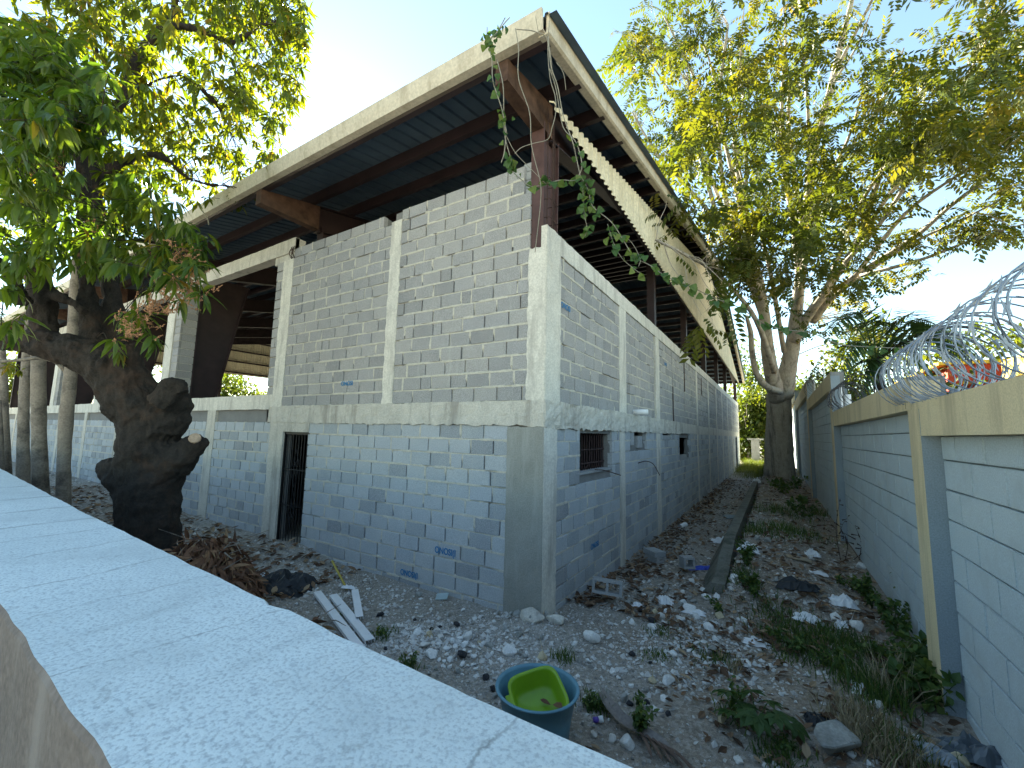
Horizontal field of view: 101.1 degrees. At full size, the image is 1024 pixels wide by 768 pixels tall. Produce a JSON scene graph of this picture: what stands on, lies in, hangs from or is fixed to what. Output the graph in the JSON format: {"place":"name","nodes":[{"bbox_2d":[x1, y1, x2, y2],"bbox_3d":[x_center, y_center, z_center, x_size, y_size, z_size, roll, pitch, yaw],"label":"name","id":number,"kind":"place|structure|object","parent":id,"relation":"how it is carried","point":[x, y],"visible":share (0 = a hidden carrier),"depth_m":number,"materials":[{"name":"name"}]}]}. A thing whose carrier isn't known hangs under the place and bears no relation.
{"place":"outdoors","nodes":[
{"label":"outdoors","id":0,"kind":"place"},
{"bbox_2d":[12,449,985,767],"bbox_3d":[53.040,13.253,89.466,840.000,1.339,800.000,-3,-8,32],"label":"ground","id":1,"kind":"structure","parent":0,"point":[686,747],"depth_m":4.83,"materials":[{"name":"gravel"}]},
{"bbox_2d":[0,400,4,470],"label":"slim tree","id":2,"kind":"object","parent":1,"relation":"on","point":[2,460],"visible":0.44,"depth_m":10.60,"materials":[{"name":"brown plant"}]},
{"bbox_2d":[0,320,12,474],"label":"slim tree","id":3,"kind":"object","parent":1,"relation":"on","point":[4,391],"visible":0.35,"depth_m":10.97,"materials":[{"name":"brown plant"}]},
{"bbox_2d":[0,251,56,494],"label":"slim tree","id":4,"kind":"object","parent":1,"relation":"on","point":[39,461],"visible":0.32,"depth_m":9.51,"materials":[{"name":"grey plant"}]},
{"bbox_2d":[1,282,65,483],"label":"slim tree","id":5,"kind":"object","parent":1,"relation":"on","point":[23,468],"visible":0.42,"depth_m":10.33,"materials":[{"name":"grey plant"}]},
{"bbox_2d":[0,236,78,505],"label":"slim tree","id":6,"kind":"object","parent":1,"relation":"on","point":[63,488],"visible":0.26,"depth_m":8.93,"materials":[{"name":"grey plant"}]},
{"bbox_2d":[6,351,157,403],"bbox_3d":[-36.252,1.981,33.822,14.213,12.545,10.584,5,-7,-29],"label":"background tree","id":7,"kind":"object","parent":1,"relation":"on","point":[10,384],"visible":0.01,"depth_m":31.20,"materials":[{"name":"green plant"}]},
{"bbox_2d":[13,472,292,555],"bbox_3d":[-11.532,3.000,10.591,16.067,0.393,3.235,-3,-8,32],"label":"rubble","id":8,"kind":"object","parent":1,"relation":"on","point":[254,542],"visible":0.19,"depth_m":9.16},
{"bbox_2d":[0,0,318,552],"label":"mango tree","id":9,"kind":"object","parent":1,"relation":"on","point":[50,131],"visible":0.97,"depth_m":5.79,"materials":[{"name":"green plant"}]},
{"bbox_2d":[50,485,360,601],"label":"leaf litter","id":10,"kind":"object","parent":1,"relation":"on","point":[275,588],"visible":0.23,"depth_m":7.35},
{"bbox_2d":[159,525,302,599],"bbox_3d":[-3.909,2.393,5.311,2.008,1.188,1.648,-3,-8,32],"label":"leaf pile","id":11,"kind":"object","parent":1,"relation":"on","point":[220,557],"visible":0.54,"depth_m":5.24,"materials":[{"name":"brown plant"}]},
{"bbox_2d":[220,373,266,396],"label":"background tree","id":12,"kind":"object","parent":1,"relation":"on","point":[230,387],"visible":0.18,"depth_m":42.98,"materials":[{"name":"green plant"}]},
{"bbox_2d":[259,568,317,597],"bbox_3d":[-3.284,2.827,6.160,1.140,0.238,0.834,4,-9,15],"label":"tarp","id":13,"kind":"object","parent":1,"relation":"on","point":[283,579],"visible":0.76,"depth_m":6.00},
{"bbox_2d":[0,469,631,767],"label":"parapet wall","id":14,"kind":"structure","parent":1,"relation":"on","point":[119,648],"depth_m":0.99,"materials":[{"name":"concrete"}]},
{"bbox_2d":[311,604,345,637],"bbox_3d":[-2.128,2.642,4.402,0.777,0.411,0.787,3,-7,-18],"label":"leaf pile","id":15,"kind":"object","parent":1,"relation":"on","point":[315,620],"visible":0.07,"depth_m":4.50,"materials":[{"name":"brown plant"}]},
{"bbox_2d":[313,590,364,646],"bbox_3d":[-2.103,2.796,5.043,0.095,0.038,1.937,6,-8,-37],"label":"pvc profile","id":16,"kind":"object","parent":1,"relation":"on","point":[347,632],"visible":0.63,"depth_m":4.98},
{"bbox_2d":[331,560,347,589],"bbox_3d":[-2.634,2.896,6.420,0.032,0.165,0.992,6,-8,-34],"label":"stick","id":17,"kind":"object","parent":1,"relation":"on","point":[338,573],"visible":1,"depth_m":6.43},
{"bbox_2d":[329,594,374,643],"bbox_3d":[-1.971,2.809,5.111,0.100,0.044,1.492,6,-8,-37],"label":"pvc profile","id":18,"kind":"object","parent":1,"relation":"on","point":[361,630],"visible":1,"depth_m":4.98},
{"bbox_2d":[351,589,362,618],"bbox_3d":[-1.983,2.806,5.395,0.085,0.051,0.877,4,-7,-24],"label":"pvc profile","id":19,"kind":"object","parent":18,"relation":"on","point":[358,611],"visible":1,"depth_m":5.35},
{"bbox_2d":[2,7,745,614],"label":"warehouse","id":20,"kind":"structure","parent":1,"relation":"on","point":[478,393],"depth_m":7.34,"materials":[{"name":"concrete"}]},
{"bbox_2d":[480,16,902,355],"bbox_3d":[2.913,-2.223,5.997,7.254,3.331,0.885,4,-7,-22],"label":"vine","id":21,"kind":"object","parent":20,"relation":"hanging from","point":[510,164],"visible":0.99,"depth_m":5.19,"materials":[{"name":"green plant"}]},
{"bbox_2d":[375,624,388,635],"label":"weed","id":22,"kind":"object","parent":1,"relation":"on","point":[380,633],"visible":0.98,"depth_m":4.70,"materials":[{"name":"green plant"}]},
{"bbox_2d":[397,651,418,665],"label":"weed","id":23,"kind":"object","parent":1,"relation":"on","point":[413,656],"visible":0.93,"depth_m":4.08,"materials":[{"name":"green plant"}]},
{"bbox_2d":[425,648,437,658],"bbox_3d":[-0.812,2.726,4.240,0.123,0.085,0.108,24,-11,-41],"label":"white stone","id":24,"kind":"object","parent":1,"relation":"on","point":[430,653],"visible":0.94,"depth_m":4.22,"materials":[{"name":"stone"}]},
{"bbox_2d":[435,593,448,599],"bbox_3d":[-0.957,2.907,5.766,0.160,0.013,0.130,-5,7,3],"label":"floor tile","id":25,"kind":"object","parent":1,"relation":"on","point":[441,596],"visible":1,"depth_m":5.75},
{"bbox_2d":[457,650,466,657],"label":"black stone","id":26,"kind":"object","parent":1,"relation":"on","point":[462,653],"visible":0.97,"depth_m":4.24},
{"bbox_2d":[463,630,471,639],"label":"white stone","id":27,"kind":"object","parent":1,"relation":"on","point":[467,635],"visible":0.93,"depth_m":4.63,"materials":[{"name":"stone"}]},
{"bbox_2d":[502,644,516,656],"bbox_3d":[-0.027,2.789,4.402,0.145,0.099,0.118,19,10,-28],"label":"white stone","id":28,"kind":"object","parent":1,"relation":"on","point":[509,650],"visible":0.95,"depth_m":4.38,"materials":[{"name":"stone"}]},
{"bbox_2d":[520,607,544,623],"bbox_3d":[0.242,2.786,5.043,0.326,0.178,0.234,-3,-8,32],"label":"concrete lump","id":29,"kind":"object","parent":1,"relation":"on","point":[537,616],"visible":0.92,"depth_m":4.99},
{"bbox_2d":[495,663,579,739],"bbox_3d":[0.190,2.486,3.200,0.642,0.372,0.642,-3,-8,32],"label":"wash tub","id":30,"kind":"object","parent":1,"relation":"on","point":[557,722],"visible":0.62,"depth_m":3.04,"materials":[{"name":"teal plastic"}]},
{"bbox_2d":[505,666,568,710],"bbox_3d":[0.185,2.419,3.202,0.446,0.175,0.412,-8,15,-15],"label":"green basin","id":31,"kind":"object","parent":30,"relation":"in","point":[529,689],"visible":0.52,"depth_m":3.32,"materials":[{"name":"plastic"}]},
{"bbox_2d":[537,636,546,660],"bbox_3d":[0.309,2.697,4.325,0.113,0.282,0.098,-3,-8,32],"label":"tan stone","id":32,"kind":"object","parent":1,"relation":"on","point":[542,656],"visible":0.98,"depth_m":4.29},
{"bbox_2d":[546,614,571,624],"bbox_3d":[0.568,2.822,5.106,0.225,0.124,0.324,-4,-9,40],"label":"concrete lump","id":33,"kind":"object","parent":1,"relation":"on","point":[556,619],"visible":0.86,"depth_m":4.99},
{"bbox_2d":[258,555,874,766],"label":"white rubble","id":34,"kind":"object","parent":1,"relation":"on","point":[516,661],"visible":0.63,"depth_m":4.53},
{"bbox_2d":[581,689,600,710],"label":"weed","id":35,"kind":"object","parent":1,"relation":"on","point":[588,703],"visible":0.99,"depth_m":3.53,"materials":[{"name":"green plant"}]},
{"bbox_2d":[583,630,600,642],"bbox_3d":[0.883,2.810,4.688,0.201,0.116,0.121,-3,-8,32],"label":"concrete lump","id":36,"kind":"object","parent":1,"relation":"on","point":[590,636],"visible":1,"depth_m":4.65,"materials":[{"name":"concrete"}]},
{"bbox_2d":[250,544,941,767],"bbox_3d":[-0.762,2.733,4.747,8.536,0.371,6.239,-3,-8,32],"label":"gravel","id":37,"kind":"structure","parent":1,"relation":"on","point":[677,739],"depth_m":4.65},
{"bbox_2d":[593,715,603,722],"bbox_3d":[0.689,2.672,3.358,0.084,0.053,0.048,2,-7,-2],"label":"bottle","id":38,"kind":"object","parent":1,"relation":"on","point":[599,719],"visible":0.98,"depth_m":3.34,"materials":[{"name":"white plastic"}]},
{"bbox_2d":[592,576,622,597],"bbox_3d":[1.314,2.798,5.822,0.400,0.190,0.190,4,-18,14],"label":"hollow block","id":39,"kind":"object","parent":1,"relation":"on","point":[606,591],"depth_m":5.75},
{"bbox_2d":[608,733,616,743],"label":"white stone","id":40,"kind":"object","parent":1,"relation":"on","point":[612,739],"visible":1,"depth_m":3.17,"materials":[{"name":"stone"}]},
{"bbox_2d":[619,733,634,750],"bbox_3d":[0.853,2.671,3.146,0.098,0.075,0.130,-10,-11,-28],"label":"white stone","id":41,"kind":"object","parent":1,"relation":"on","point":[626,741],"visible":1,"depth_m":3.11,"materials":[{"name":"stone"}]},
{"bbox_2d":[597,689,679,764],"bbox_3d":[0.924,2.648,3.289,0.167,0.066,0.871,5,-7,-28],"label":"palm sheath","id":42,"kind":"object","parent":1,"relation":"on","point":[618,713],"visible":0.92,"depth_m":3.35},
{"bbox_2d":[632,689,646,707],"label":"weed","id":43,"kind":"object","parent":1,"relation":"on","point":[638,699],"visible":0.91,"depth_m":3.60,"materials":[{"name":"green plant"}]},
{"bbox_2d":[629,701,659,735],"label":"weed","id":44,"kind":"object","parent":1,"relation":"on","point":[640,718],"visible":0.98,"depth_m":3.25,"materials":[{"name":"green plant"}]},
{"bbox_2d":[648,669,656,683],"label":"tan stone","id":45,"kind":"object","parent":1,"relation":"on","point":[651,679],"visible":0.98,"depth_m":3.93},
{"bbox_2d":[645,553,663,563],"bbox_3d":[2.717,3.317,8.044,0.200,0.110,0.300,5,-8,-30],"label":"hollow block","id":46,"kind":"object","parent":1,"relation":"on","point":[654,560],"depth_m":7.94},
{"bbox_2d":[643,547,665,557],"bbox_3d":[2.721,3.215,8.055,0.260,0.090,0.320,6,-6,-23],"label":"solid block","id":47,"kind":"object","parent":46,"relation":"on","point":[654,552],"depth_m":7.97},
{"bbox_2d":[338,497,975,767],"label":"grass","id":48,"kind":"structure","parent":1,"relation":"on","point":[884,696],"depth_m":4.20,"materials":[{"name":"green plant"}]},
{"bbox_2d":[655,595,673,605],"bbox_3d":[2.142,3.012,5.929,0.274,0.106,0.250,-9,-12,31],"label":"plastic bag","id":49,"kind":"object","parent":1,"relation":"on","point":[664,599],"visible":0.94,"depth_m":5.86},
{"bbox_2d":[639,732,692,767],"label":"dry strips","id":50,"kind":"object","parent":1,"relation":"on","point":[664,747],"visible":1,"depth_m":3.02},
{"bbox_2d":[662,674,674,685],"bbox_3d":[1.452,2.757,3.922,0.122,0.077,0.093,1,24,-47],"label":"white stone","id":51,"kind":"object","parent":1,"relation":"on","point":[668,679],"visible":1,"depth_m":3.90,"materials":[{"name":"stone"}]},
{"bbox_2d":[679,555,694,568],"bbox_3d":[3.115,3.169,7.497,0.200,0.190,0.190,2,-9,-4],"label":"hollow block","id":52,"kind":"object","parent":1,"relation":"on","point":[683,564],"depth_m":7.44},
{"bbox_2d":[683,603,695,612],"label":"white stone","id":53,"kind":"object","parent":1,"relation":"on","point":[690,608],"visible":0.59,"depth_m":5.56,"materials":[{"name":"stone"}]},
{"bbox_2d":[681,609,705,616],"bbox_3d":[2.386,2.971,5.527,0.315,0.050,0.162,-5,-8,32],"label":"plastic bag","id":54,"kind":"object","parent":1,"relation":"on","point":[700,612],"visible":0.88,"depth_m":5.48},
{"bbox_2d":[689,565,709,569],"bbox_3d":[3.515,3.326,7.664,0.711,0.042,0.246,-3,-9,3],"label":"plastic sheet","id":55,"kind":"object","parent":1,"relation":"on","point":[699,567],"visible":0.48,"depth_m":7.60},
{"bbox_2d":[703,622,713,630],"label":"white stone","id":56,"kind":"object","parent":1,"relation":"on","point":[707,626],"visible":0.88,"depth_m":5.00,"materials":[{"name":"stone"}]},
{"bbox_2d":[704,594,723,612],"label":"weed","id":57,"kind":"object","parent":1,"relation":"on","point":[717,606],"visible":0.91,"depth_m":5.46,"materials":[{"name":"green plant"}]},
{"bbox_2d":[565,471,893,666],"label":"leaf litter","id":58,"kind":"object","parent":1,"relation":"on","point":[579,598],"visible":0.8,"depth_m":6.82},
{"bbox_2d":[701,481,758,593],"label":"kerb","id":59,"kind":"structure","parent":1,"relation":"on","point":[715,578],"depth_m":7.38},
{"bbox_2d":[726,675,746,704],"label":"weed","id":60,"kind":"object","parent":1,"relation":"on","point":[735,695],"visible":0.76,"depth_m":3.57,"materials":[{"name":"green plant"}]},
{"bbox_2d":[733,752,743,764],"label":"white stone","id":61,"kind":"object","parent":1,"relation":"on","point":[738,759],"visible":1,"depth_m":2.98,"materials":[{"name":"stone"}]},
{"bbox_2d":[605,477,884,622],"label":"path gravel","id":62,"kind":"structure","parent":1,"relation":"on","point":[807,602],"depth_m":7.06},
{"bbox_2d":[734,536,756,565],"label":"weed","id":63,"kind":"object","parent":1,"relation":"on","point":[747,554],"visible":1,"depth_m":6.33,"materials":[{"name":"green plant"}]},
{"bbox_2d":[727,358,766,454],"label":"background tree","id":64,"kind":"object","parent":1,"relation":"on","point":[749,380],"visible":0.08,"depth_m":44.28,"materials":[{"name":"green plant"}]},
{"bbox_2d":[738,571,764,597],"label":"weed","id":65,"kind":"object","parent":1,"relation":"on","point":[752,582],"visible":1,"depth_m":5.70,"materials":[{"name":"green plant"}]},
{"bbox_2d":[737,382,766,460],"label":"background tree","id":66,"kind":"object","parent":1,"relation":"on","point":[752,422],"visible":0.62,"depth_m":41.07,"materials":[{"name":"green plant"}]},
{"bbox_2d":[747,438,763,462],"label":"gate pillar","id":67,"kind":"structure","parent":1,"relation":"on","point":[755,449],"depth_m":38.14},
{"bbox_2d":[743,637,771,648],"bbox_3d":[2.733,2.865,4.681,0.302,0.053,0.176,3,-6,32],"label":"plastic bag","id":68,"kind":"object","parent":1,"relation":"on","point":[746,640],"visible":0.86,"depth_m":4.66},
{"bbox_2d":[711,689,810,742],"bbox_3d":[1.878,2.580,3.281,0.498,0.249,0.645,5,-7,-26],"label":"lobed plant","id":69,"kind":"object","parent":1,"relation":"on","point":[747,715],"visible":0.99,"depth_m":3.16,"materials":[{"name":"green plant"}]},
{"bbox_2d":[720,333,805,456],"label":"background tree","id":70,"kind":"object","parent":1,"relation":"on","point":[741,355],"visible":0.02,"depth_m":53.88,"materials":[{"name":"green plant"}]},
{"bbox_2d":[585,541,961,767],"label":"leaf litter","id":71,"kind":"object","parent":1,"relation":"on","point":[806,751],"visible":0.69,"depth_m":3.85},
{"bbox_2d":[765,731,797,754],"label":"weed","id":72,"kind":"object","parent":1,"relation":"on","point":[784,742],"visible":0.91,"depth_m":3.05,"materials":[{"name":"green plant"}]},
{"bbox_2d":[764,624,809,650],"bbox_3d":[3.070,2.764,4.507,0.503,0.190,0.461,2,-7,-4],"label":"weed","id":73,"kind":"object","parent":1,"relation":"on","point":[795,644],"visible":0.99,"depth_m":4.62,"materials":[{"name":"green plant"}]},
{"bbox_2d":[765,475,808,493],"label":"weed","id":74,"kind":"object","parent":1,"relation":"on","point":[782,484],"visible":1,"depth_m":14.40,"materials":[{"name":"green plant"}]},
{"bbox_2d":[754,371,822,417],"bbox_3d":[26.324,4.412,38.932,7.105,11.521,6.345,3,-7,-11],"label":"background tree","id":75,"kind":"object","parent":1,"relation":"on","point":[799,388],"visible":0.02,"depth_m":39.02,"materials":[{"name":"green plant"}]},
{"bbox_2d":[775,576,819,591],"bbox_3d":[3.851,2.689,5.716,0.529,0.143,0.347,-8,-14,31],"label":"plastic heap","id":76,"kind":"object","parent":1,"relation":"on","point":[790,582],"visible":0.99,"depth_m":5.63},
{"bbox_2d":[785,554,811,562],"bbox_3d":[4.553,2.771,6.711,0.320,0.020,0.160,5,-2,18],"label":"cardboard","id":77,"kind":"object","parent":1,"relation":"on","point":[800,559],"visible":1,"depth_m":6.67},
{"bbox_2d":[785,494,820,516],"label":"weed","id":78,"kind":"object","parent":1,"relation":"on","point":[801,499],"visible":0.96,"depth_m":10.96,"materials":[{"name":"green plant"}]},
{"bbox_2d":[792,611,824,625],"bbox_3d":[3.542,2.774,5.037,0.340,0.084,0.227,1,-5,32],"label":"plastic bag","id":79,"kind":"object","parent":1,"relation":"on","point":[808,616],"visible":0.88,"depth_m":5.01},
{"bbox_2d":[596,0,1023,482],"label":"tall tree","id":80,"kind":"object","parent":1,"relation":"on","point":[744,259],"visible":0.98,"depth_m":11.95,"materials":[{"name":"green plant"}]},
{"bbox_2d":[804,548,820,557],"bbox_3d":[5.123,2.870,7.207,0.267,0.126,0.193,-6,-11,31],"label":"plastic bag","id":81,"kind":"object","parent":1,"relation":"on","point":[810,551],"visible":0.87,"depth_m":7.17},
{"bbox_2d":[803,711,829,725],"bbox_3d":[2.421,2.631,3.327,0.204,0.062,0.177,-4,-12,32],"label":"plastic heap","id":82,"kind":"object","parent":1,"relation":"on","point":[809,717],"visible":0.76,"depth_m":3.31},
{"bbox_2d":[809,569,828,576],"bbox_3d":[4.498,2.759,6.189,0.256,0.056,0.142,3,-2,32],"label":"plastic bag","id":83,"kind":"object","parent":1,"relation":"on","point":[820,572],"visible":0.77,"depth_m":6.16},
{"bbox_2d":[808,635,856,667],"bbox_3d":[3.176,2.689,4.167,0.383,0.250,0.527,-4,-8,38],"label":"weed","id":84,"kind":"object","parent":1,"relation":"on","point":[844,650],"visible":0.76,"depth_m":4.14,"materials":[{"name":"green plant"}]},
{"bbox_2d":[830,612,841,619],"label":"white stone","id":85,"kind":"object","parent":1,"relation":"on","point":[832,615],"visible":0.88,"depth_m":5.02,"materials":[{"name":"stone"}]},
{"bbox_2d":[814,720,861,756],"bbox_3d":[2.310,2.547,3.014,0.309,0.161,0.199,-4,0,-9],"label":"boulder","id":86,"kind":"object","parent":1,"relation":"on","point":[834,736],"visible":0.99,"depth_m":2.97,"materials":[{"name":"grey stone"}]},
{"bbox_2d":[834,619,849,630],"bbox_3d":[3.808,2.765,4.873,0.146,0.080,0.179,-8,-9,31],"label":"plastic bag","id":87,"kind":"object","parent":1,"relation":"on","point":[838,621],"visible":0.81,"depth_m":4.85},
{"bbox_2d":[828,593,859,609],"bbox_3d":[4.224,2.749,5.395,0.346,0.138,0.250,-2,-10,32],"label":"plastic bag","id":88,"kind":"object","parent":1,"relation":"on","point":[843,600],"visible":0.97,"depth_m":5.34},
{"bbox_2d":[723,640,967,767],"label":"dry grass","id":89,"kind":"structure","parent":1,"relation":"on","point":[856,720],"depth_m":3.18,"materials":[{"name":"plant"}]},
{"bbox_2d":[831,500,861,559],"bbox_3d":[6.141,2.559,7.463,0.685,1.104,0.754,7,-8,-39],"label":"stalk","id":90,"kind":"object","parent":1,"relation":"on","point":[846,541],"visible":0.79,"depth_m":7.45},
{"bbox_2d":[834,574,865,590],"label":"weed","id":91,"kind":"object","parent":1,"relation":"on","point":[839,577],"visible":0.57,"depth_m":5.96,"materials":[{"name":"green plant"}]},
{"bbox_2d":[799,306,909,402],"bbox_3d":[17.893,0.523,22.258,5.261,9.620,6.762,-3,-8,32],"label":"background tree","id":92,"kind":"object","parent":1,"relation":"on","point":[835,366],"visible":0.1,"depth_m":22.24,"materials":[{"name":"green plant"}]},
{"bbox_2d":[849,611,863,631],"bbox_3d":[3.972,2.723,4.849,0.132,0.225,0.209,9,-9,30],"label":"white stone","id":93,"kind":"object","parent":1,"relation":"on","point":[858,625],"visible":0.91,"depth_m":4.77,"materials":[{"name":"stone"}]},
{"bbox_2d":[851,571,880,607],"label":"weed","id":94,"kind":"object","parent":1,"relation":"on","point":[864,591],"visible":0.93,"depth_m":5.41,"materials":[{"name":"green plant"}]},
{"bbox_2d":[856,639,899,657],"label":"weed","id":95,"kind":"object","parent":1,"relation":"on","point":[865,647],"visible":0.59,"depth_m":4.25,"materials":[{"name":"green plant"}]},
{"bbox_2d":[869,595,912,636],"bbox_3d":[4.266,2.595,4.684,0.407,0.421,0.528,0,-7,9],"label":"weed","id":96,"kind":"object","parent":1,"relation":"on","point":[891,620],"visible":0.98,"depth_m":4.71,"materials":[{"name":"green plant"}]},
{"bbox_2d":[811,303,983,402],"bbox_3d":[11.739,0.724,12.638,7.049,6.372,2.839,2,-7,-7],"label":"palm tree","id":97,"kind":"object","parent":1,"relation":"on","point":[917,328],"visible":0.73,"depth_m":12.30,"materials":[{"name":"green plant"}]},
{"bbox_2d":[792,371,1023,767],"bbox_3d":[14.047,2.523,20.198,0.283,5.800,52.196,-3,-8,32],"label":"boundary wall","id":98,"kind":"structure","parent":1,"relation":"on","point":[929,493],"depth_m":3.45,"materials":[{"name":"concrete"}]},
{"bbox_2d":[804,351,850,396],"bbox_3d":[9.228,-0.119,12.578,0.663,0.656,6.706,-3,-8,32],"label":"razor wire coil","id":99,"kind":"object","parent":98,"relation":"on","point":[809,377],"visible":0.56,"depth_m":11.47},
{"bbox_2d":[844,394,850,405],"bbox_3d":[6.355,0.339,7.970,0.095,0.280,0.100,-3,-8,32],"label":"wire post","id":100,"kind":"object","parent":98,"relation":"on","point":[847,396],"visible":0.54,"depth_m":7.94,"materials":[{"name":"white metal"}]},
{"bbox_2d":[826,370,888,410],"bbox_3d":[6.289,0.194,7.798,0.587,0.577,3.018,-3,-8,32],"label":"razor wire coil","id":101,"kind":"object","parent":98,"relation":"on","point":[828,399],"visible":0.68,"depth_m":8.06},
{"bbox_2d":[874,262,1023,405],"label":"razor wire coil","id":102,"kind":"object","parent":98,"relation":"on","point":[1006,341],"visible":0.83,"depth_m":3.05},
{"bbox_2d":[889,629,928,668],"bbox_3d":[3.812,2.535,3.996,0.380,0.468,0.571,-3,-8,32],"label":"weed","id":103,"kind":"object","parent":1,"relation":"on","point":[922,649],"visible":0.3,"depth_m":3.93,"materials":[{"name":"green plant"}]},
{"bbox_2d":[874,644,965,715],"bbox_3d":[3.490,2.516,3.569,0.468,0.435,0.547,3,-7,-14],"label":"weed","id":104,"kind":"object","parent":1,"relation":"on","point":[923,667],"visible":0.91,"depth_m":3.54,"materials":[{"name":"green plant"}]},
{"bbox_2d":[895,736,965,767],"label":"plastic bag","id":105,"kind":"object","parent":1,"relation":"on","point":[943,753],"visible":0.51,"depth_m":2.87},
{"bbox_2d":[876,318,1023,393],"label":"background tree","id":106,"kind":"object","parent":1,"relation":"on","point":[1017,341],"visible":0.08,"depth_m":15.76,"materials":[{"name":"green plant"}]},
{"bbox_2d":[895,330,1012,377],"bbox_3d":[23.139,1.438,21.968,8.234,8.022,6.628,2,-7,-3],"label":"background tree","id":107,"kind":"object","parent":1,"relation":"on","point":[958,356],"visible":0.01,"depth_m":20.96,"materials":[{"name":"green plant"}]},
{"bbox_2d":[951,751,973,767],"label":"tan stone","id":108,"kind":"object","parent":1,"relation":"on","point":[965,760],"visible":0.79,"depth_m":2.87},
{"bbox_2d":[905,354,1023,391],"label":"house","id":109,"kind":"structure","parent":1,"relation":"on","point":[944,366],"depth_m":15.67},
{"bbox_2d":[936,729,1002,767],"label":"plastic bag","id":110,"kind":"object","parent":1,"relation":"on","point":[967,746],"visible":0.84,"depth_m":2.90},
{"bbox_2d":[0,0,1023,403],"label":"sky","id":111,"kind":"structure","parent":0,"point":[363,51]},
{"bbox_2d":[727,457,801,479],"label":"tall grass","id":112,"kind":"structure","parent":0,"point":[755,467],"depth_m":28.41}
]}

